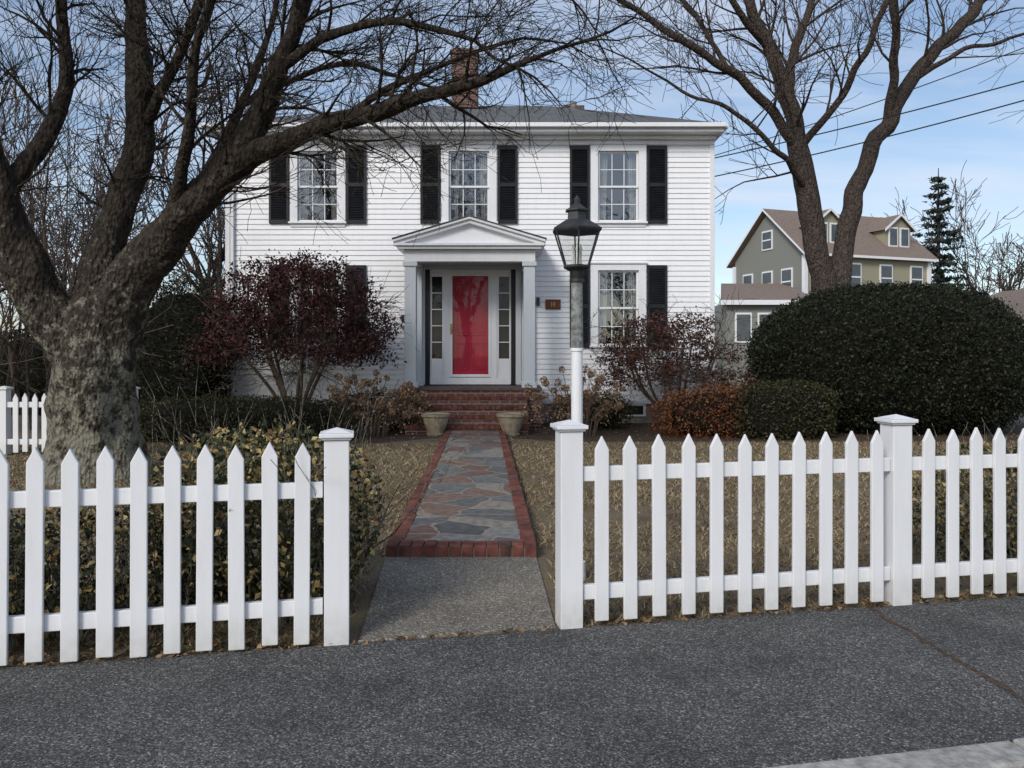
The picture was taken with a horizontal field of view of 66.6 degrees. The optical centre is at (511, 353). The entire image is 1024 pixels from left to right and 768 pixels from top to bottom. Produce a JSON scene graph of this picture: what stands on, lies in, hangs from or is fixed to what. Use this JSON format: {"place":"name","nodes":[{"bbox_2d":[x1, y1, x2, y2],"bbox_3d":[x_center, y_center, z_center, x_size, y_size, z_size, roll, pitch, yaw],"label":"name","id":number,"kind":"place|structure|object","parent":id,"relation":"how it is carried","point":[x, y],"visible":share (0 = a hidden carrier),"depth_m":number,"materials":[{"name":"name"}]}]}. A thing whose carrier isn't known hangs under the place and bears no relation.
{"place":"outdoors","nodes":[
{"label":"outdoors","id":0,"kind":"place"},
{"bbox_2d":[358,557,555,641],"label":"concrete path","id":1,"kind":"structure","parent":0,"point":[421,597],"depth_m":4.75,"materials":[{"name":"grey concrete"}]},
{"bbox_2d":[0,596,1023,767],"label":"sidewalk","id":2,"kind":"structure","parent":0,"point":[734,684],"depth_m":3.39,"materials":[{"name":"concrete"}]},
{"bbox_2d":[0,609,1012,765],"bbox_3d":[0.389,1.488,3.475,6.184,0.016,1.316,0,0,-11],"label":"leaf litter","id":3,"kind":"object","parent":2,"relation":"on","point":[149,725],"visible":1,"depth_m":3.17,"materials":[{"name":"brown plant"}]},
{"bbox_2d":[866,606,1023,699],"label":"sidewalk seam","id":4,"kind":"object","parent":2,"relation":"on","point":[995,681],"visible":1,"depth_m":3.82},
{"bbox_2d":[0,381,1023,742],"bbox_3d":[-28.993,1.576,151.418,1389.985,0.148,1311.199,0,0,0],"label":"ground","id":5,"kind":"structure","parent":0,"point":[364,601],"depth_m":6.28,"materials":[{"name":"beige plant"}]},
{"bbox_2d":[0,386,140,454],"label":"picket fence","id":6,"kind":"object","parent":5,"relation":"on","point":[6,405],"visible":0.31,"depth_m":11.53,"materials":[{"name":"white paint"}]},
{"bbox_2d":[0,56,173,297],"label":"bare tree","id":7,"kind":"object","parent":5,"relation":"on","point":[74,205],"visible":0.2,"depth_m":31.50,"materials":[{"name":"brown plant"}]},
{"bbox_2d":[21,92,164,293],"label":"bare tree","id":8,"kind":"object","parent":5,"relation":"on","point":[60,224],"visible":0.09,"depth_m":44.69,"materials":[{"name":"brown plant"}]},
{"bbox_2d":[0,323,224,415],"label":"evergreen shrub","id":9,"kind":"object","parent":5,"relation":"on","point":[37,379],"visible":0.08,"depth_m":18.66,"materials":[{"name":"green plant"}]},
{"bbox_2d":[0,0,325,429],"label":"tall bare shrub","id":10,"kind":"object","parent":5,"relation":"on","point":[12,368],"visible":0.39,"depth_m":15.60,"materials":[{"name":"beige plant"}]},
{"bbox_2d":[0,427,353,665],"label":"picket fence","id":11,"kind":"object","parent":5,"relation":"on","point":[69,620],"visible":0.99,"depth_m":3.85,"materials":[{"name":"white paint"}]},
{"bbox_2d":[51,17,327,393],"bbox_3d":[-8.953,-4.500,24.372,9.304,12.350,8.206,0,0,-36],"label":"bare tree","id":12,"kind":"object","parent":5,"relation":"on","point":[219,255],"visible":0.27,"depth_m":23.91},
{"bbox_2d":[8,344,475,650],"bbox_3d":[-2.137,0.892,4.449,3.866,1.899,2.056,0,0,-25],"label":"privet hedge","id":13,"kind":"object","parent":5,"relation":"on","point":[253,568],"visible":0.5,"depth_m":4.33,"materials":[{"name":"green plant"}]},
{"bbox_2d":[160,246,412,402],"bbox_3d":[-4.372,-0.271,15.164,5.044,3.828,4.325,0,0,0],"label":"japanese maple","id":14,"kind":"object","parent":5,"relation":"on","point":[354,342],"visible":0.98,"depth_m":14.54,"materials":[{"name":"red plant"}]},
{"bbox_2d":[0,0,692,485],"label":"cherry tree","id":15,"kind":"object","parent":5,"relation":"on","point":[88,336],"visible":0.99,"depth_m":9.04,"materials":[{"name":"brown plant"}]},
{"bbox_2d":[386,430,536,556],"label":"flagstone path","id":16,"kind":"structure","parent":5,"relation":"on","point":[477,507],"depth_m":7.17,"materials":[{"name":"stone"}]},
{"bbox_2d":[400,385,541,434],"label":"brick steps","id":17,"kind":"structure","parent":5,"relation":"on","point":[472,407],"depth_m":15.32,"materials":[{"name":"red brick"}]},
{"bbox_2d":[328,404,668,422],"bbox_3d":[-0.910,1.300,20.450,10.420,0.600,7.040,0,0,0],"label":"foundation","id":18,"kind":"object","parent":5,"relation":"on","point":[640,419],"depth_m":16.93,"materials":[{"name":"grey concrete"}]},
{"bbox_2d":[234,145,709,399],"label":"walls","id":19,"kind":"structure","parent":18,"relation":"on","point":[678,244],"depth_m":16.89,"materials":[{"name":"white wood"}]},
{"bbox_2d":[399,308,403,325],"bbox_3d":[-2.320,-0.790,16.797,0.220,0.380,0.155,0,0,0],"label":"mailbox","id":20,"kind":"object","parent":19,"relation":"attached to","point":[401,312],"visible":0.45,"depth_m":16.74,"materials":[{"name":"metal"}]},
{"bbox_2d":[204,127,723,403],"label":"trim","id":21,"kind":"structure","parent":19,"relation":"attached to","point":[663,136],"depth_m":16.74,"materials":[{"name":"white wood"}]},
{"bbox_2d":[199,122,728,397],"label":"gutters","id":22,"kind":"object","parent":21,"relation":"attached to","point":[725,125],"visible":0.3,"depth_m":16.38,"materials":[{"name":"white metal"}]},
{"bbox_2d":[274,106,707,121],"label":"roof","id":23,"kind":"structure","parent":21,"relation":"on","point":[552,114],"depth_m":17.82,"materials":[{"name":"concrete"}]},
{"bbox_2d":[288,142,647,350],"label":"window frames","id":24,"kind":"structure","parent":19,"relation":"attached to","point":[638,149],"depth_m":16.85,"materials":[{"name":"white wood"}]},
{"bbox_2d":[300,154,635,343],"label":"window interiors","id":25,"kind":"object","parent":19,"relation":"attached to","point":[617,298],"depth_m":17.50,"materials":[{"name":"grey glass"}]},
{"bbox_2d":[269,146,666,347],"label":"shutters","id":26,"kind":"object","parent":19,"relation":"attached to","point":[579,187],"visible":0.62,"depth_m":16.85,"materials":[{"name":"black wood"}]},
{"bbox_2d":[392,215,546,387],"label":"portico","id":27,"kind":"structure","parent":19,"relation":"attached to","point":[469,239],"depth_m":15.68,"materials":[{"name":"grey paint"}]},
{"bbox_2d":[422,265,520,384],"bbox_3d":[-0.900,-0.630,16.944,2.200,2.580,0.192,0,0,0],"label":"entrance frame","id":28,"kind":"object","parent":19,"relation":"attached to","point":[504,324],"visible":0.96,"depth_m":16.90,"materials":[{"name":"white wood"}]},
{"bbox_2d":[453,276,487,373],"bbox_3d":[-0.900,-0.625,16.966,0.860,2.250,0.047,0,0,0],"label":"front door","id":29,"kind":"structure","parent":28,"relation":"attached to","point":[470,324],"depth_m":16.96,"materials":[{"name":"red paint"}]},
{"bbox_2d":[536,297,539,304],"bbox_3d":[0.565,-1.135,16.845,0.070,0.170,0.070,0,0,0],"label":"doorbell","id":30,"kind":"object","parent":19,"relation":"attached to","point":[537,300],"depth_m":16.81,"materials":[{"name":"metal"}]},
{"bbox_2d":[545,299,560,308],"bbox_3d":[0.885,-1.075,16.859,0.330,0.210,0.032,0,0,0],"label":"house number plaque","id":31,"kind":"object","parent":19,"relation":"attached to","point":[552,303],"visible":1,"depth_m":16.85,"materials":[{"name":"brown wood"}]},
{"bbox_2d":[623,404,645,415],"bbox_3d":[2.450,1.215,16.914,0.900,0.270,0.052,0,0,0],"label":"basement window","id":32,"kind":"structure","parent":18,"relation":"attached to","point":[641,408],"depth_m":16.89,"materials":[{"name":"black glass"}]},
{"bbox_2d":[496,412,525,436],"bbox_3d":[-0.020,1.295,14.300,0.540,0.410,0.540,0,0,0],"label":"stone planter","id":33,"kind":"object","parent":5,"relation":"on","point":[510,423],"visible":0.92,"depth_m":14.14,"materials":[{"name":"stone"}]},
{"bbox_2d":[0,261,1023,314],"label":"distant trees","id":34,"kind":"object","parent":5,"relation":"on","point":[719,295],"depth_m":80.40,"materials":[{"name":"brown plant"}]},
{"bbox_2d":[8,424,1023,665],"bbox_3d":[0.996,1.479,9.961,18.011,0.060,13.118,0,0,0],"label":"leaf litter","id":35,"kind":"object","parent":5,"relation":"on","point":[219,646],"visible":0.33,"depth_m":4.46,"materials":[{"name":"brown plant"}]},
{"bbox_2d":[553,195,601,579],"bbox_3d":[0.433,0.220,5.200,0.315,2.560,0.364,0,0,0],"label":"street lamp","id":36,"kind":"object","parent":5,"relation":"on","point":[576,223],"visible":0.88,"depth_m":5.16,"materials":[{"name":"metal"}]},
{"bbox_2d":[143,423,1023,445],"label":"mulch bed","id":37,"kind":"object","parent":5,"relation":"on","point":[618,436],"visible":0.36,"depth_m":14.15,"materials":[{"name":"brown soil"}]},
{"bbox_2d":[136,266,239,423],"bbox_3d":[-6.898,-0.174,16.300,2.430,3.407,2.191,0,0,0],"label":"evergreen shrub","id":38,"kind":"object","parent":37,"relation":"on","point":[157,342],"visible":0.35,"depth_m":15.68,"materials":[{"name":"green plant"}]},
{"bbox_2d":[139,393,360,442],"bbox_3d":[-4.751,1.100,13.604,4.326,0.839,1.236,0,0,0],"label":"boxwood hedge","id":39,"kind":"object","parent":37,"relation":"on","point":[272,405],"visible":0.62,"depth_m":13.21,"materials":[{"name":"green plant"}]},
{"bbox_2d":[325,389,404,430],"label":"shrub","id":40,"kind":"object","parent":37,"relation":"on","point":[376,401],"visible":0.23,"depth_m":15.17,"materials":[{"name":"brown plant"}]},
{"bbox_2d":[326,369,426,436],"bbox_3d":[-2.547,0.891,14.201,1.743,1.224,1.382,0,0,15],"label":"hydrangea bush","id":41,"kind":"object","parent":37,"relation":"on","point":[393,409],"visible":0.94,"depth_m":14.07,"materials":[{"name":"beige plant"}]},
{"bbox_2d":[378,382,435,432],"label":"hydrangea bush","id":42,"kind":"object","parent":37,"relation":"on","point":[422,405],"visible":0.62,"depth_m":14.74,"materials":[{"name":"beige plant"}]},
{"bbox_2d":[421,412,449,436],"bbox_3d":[-1.400,1.295,14.300,0.540,0.410,0.540,0,0,0],"label":"stone planter","id":43,"kind":"object","parent":37,"relation":"on","point":[430,419],"visible":0.96,"depth_m":14.14,"materials":[{"name":"stone"}]},
{"bbox_2d":[515,365,631,436],"bbox_3d":[1.137,0.786,14.306,2.158,1.433,1.220,0,0,-16],"label":"hydrangea bush","id":44,"kind":"object","parent":37,"relation":"on","point":[559,401],"visible":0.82,"depth_m":14.22,"materials":[{"name":"beige plant"}]},
{"bbox_2d":[544,389,638,429],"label":"shrub","id":45,"kind":"object","parent":37,"relation":"on","point":[614,419],"visible":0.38,"depth_m":15.52,"materials":[{"name":"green plant"}]},
{"bbox_2d":[583,290,762,429],"bbox_3d":[3.252,0.123,15.507,3.974,2.886,3.082,0,0,0],"label":"dry maple shrub","id":46,"kind":"object","parent":37,"relation":"on","point":[631,358],"visible":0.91,"depth_m":15.19,"materials":[{"name":"beige plant"}]},
{"bbox_2d":[644,381,755,438],"bbox_3d":[3.623,1.006,14.300,2.433,1.034,1.387,0,0,0],"label":"russet shrub","id":47,"kind":"object","parent":37,"relation":"on","point":[699,414],"visible":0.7,"depth_m":13.95,"materials":[{"name":"brown plant"}]},
{"bbox_2d":[729,377,841,439],"bbox_3d":[4.868,0.966,14.007,2.060,1.113,1.160,0,0,0],"label":"boxwood hedge","id":48,"kind":"object","parent":37,"relation":"on","point":[780,410],"visible":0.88,"depth_m":13.63,"materials":[{"name":"green plant"}]},
{"bbox_2d":[741,280,1023,434],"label":"yew bush","id":49,"kind":"object","parent":37,"relation":"on","point":[945,361],"visible":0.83,"depth_m":14.13,"materials":[{"name":"green plant"}]},
{"bbox_2d":[538,0,1023,297],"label":"maple tree","id":50,"kind":"object","parent":5,"relation":"on","point":[825,270],"visible":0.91,"depth_m":19.75,"materials":[{"name":"brown plant"}]},
{"bbox_2d":[550,414,1023,628],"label":"picket fence","id":51,"kind":"object","parent":5,"relation":"on","point":[892,571],"visible":1,"depth_m":4.50,"materials":[{"name":"white paint"}]},
{"bbox_2d":[735,215,927,294],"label":"walls","id":52,"kind":"structure","parent":5,"relation":"on","point":[757,261],"depth_m":47.45,"materials":[{"name":"beige"}]},
{"bbox_2d":[715,283,807,381],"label":"wing","id":53,"kind":"structure","parent":52,"relation":"attached to","point":[768,298],"depth_m":41.50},
{"bbox_2d":[732,208,930,293],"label":"dormers and windows","id":54,"kind":"object","parent":52,"relation":"attached to","point":[895,231],"visible":0.33,"depth_m":47.81,"materials":[{"name":"beige wood"}]},
{"bbox_2d":[726,208,938,267],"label":"roof","id":55,"kind":"structure","parent":52,"relation":"on","point":[867,244],"depth_m":47.66,"materials":[{"name":"brown"}]},
{"bbox_2d":[766,738,1023,767],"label":"kerb","id":56,"kind":"structure","parent":5,"relation":"on","point":[1004,754],"depth_m":2.86,"materials":[{"name":"concrete"}]},
{"bbox_2d":[871,187,973,281],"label":"bare tree","id":57,"kind":"object","parent":5,"relation":"on","point":[931,241],"visible":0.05,"depth_m":56.45,"materials":[{"name":"brown plant"}]},
{"bbox_2d":[860,413,1023,576],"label":"privet hedge","id":58,"kind":"object","parent":5,"relation":"on","point":[1011,539],"visible":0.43,"depth_m":5.55,"materials":[{"name":"green plant"}]},
{"bbox_2d":[912,168,977,301],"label":"spruce tree","id":59,"kind":"object","parent":5,"relation":"on","point":[939,230],"visible":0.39,"depth_m":59.62,"materials":[{"name":"green plant"}]},
{"bbox_2d":[911,160,1023,294],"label":"bare tree","id":60,"kind":"object","parent":5,"relation":"on","point":[1019,273],"visible":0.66,"depth_m":59.87,"materials":[{"name":"brown plant"}]},
{"bbox_3d":[15.500,-3.500,9.500,2.000,10.000,0.340,0,0,0],"label":"utility pole","id":61,"kind":"object","parent":5,"relation":"on","visible":0},
{"bbox_2d":[715,47,1023,176],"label":"power lines","id":62,"kind":"object","parent":61,"relation":"attached to","point":[875,120],"visible":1,"depth_m":15.10,"materials":[{"name":"black metal"}]},
{"bbox_2d":[0,0,1023,340],"label":"sky","id":63,"kind":"structure","parent":0,"point":[994,151],"materials":[{"name":"blue"}]},
{"bbox_2d":[980,289,1023,326],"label":"garage","id":64,"kind":"structure","parent":0,"point":[1014,297],"depth_m":33.48,"materials":[{"name":"white"}]},
{"bbox_2d":[995,410,1023,422],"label":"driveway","id":65,"kind":"structure","parent":0,"point":[1022,420],"depth_m":17.82,"materials":[{"name":"grey asphalt"}]}
]}

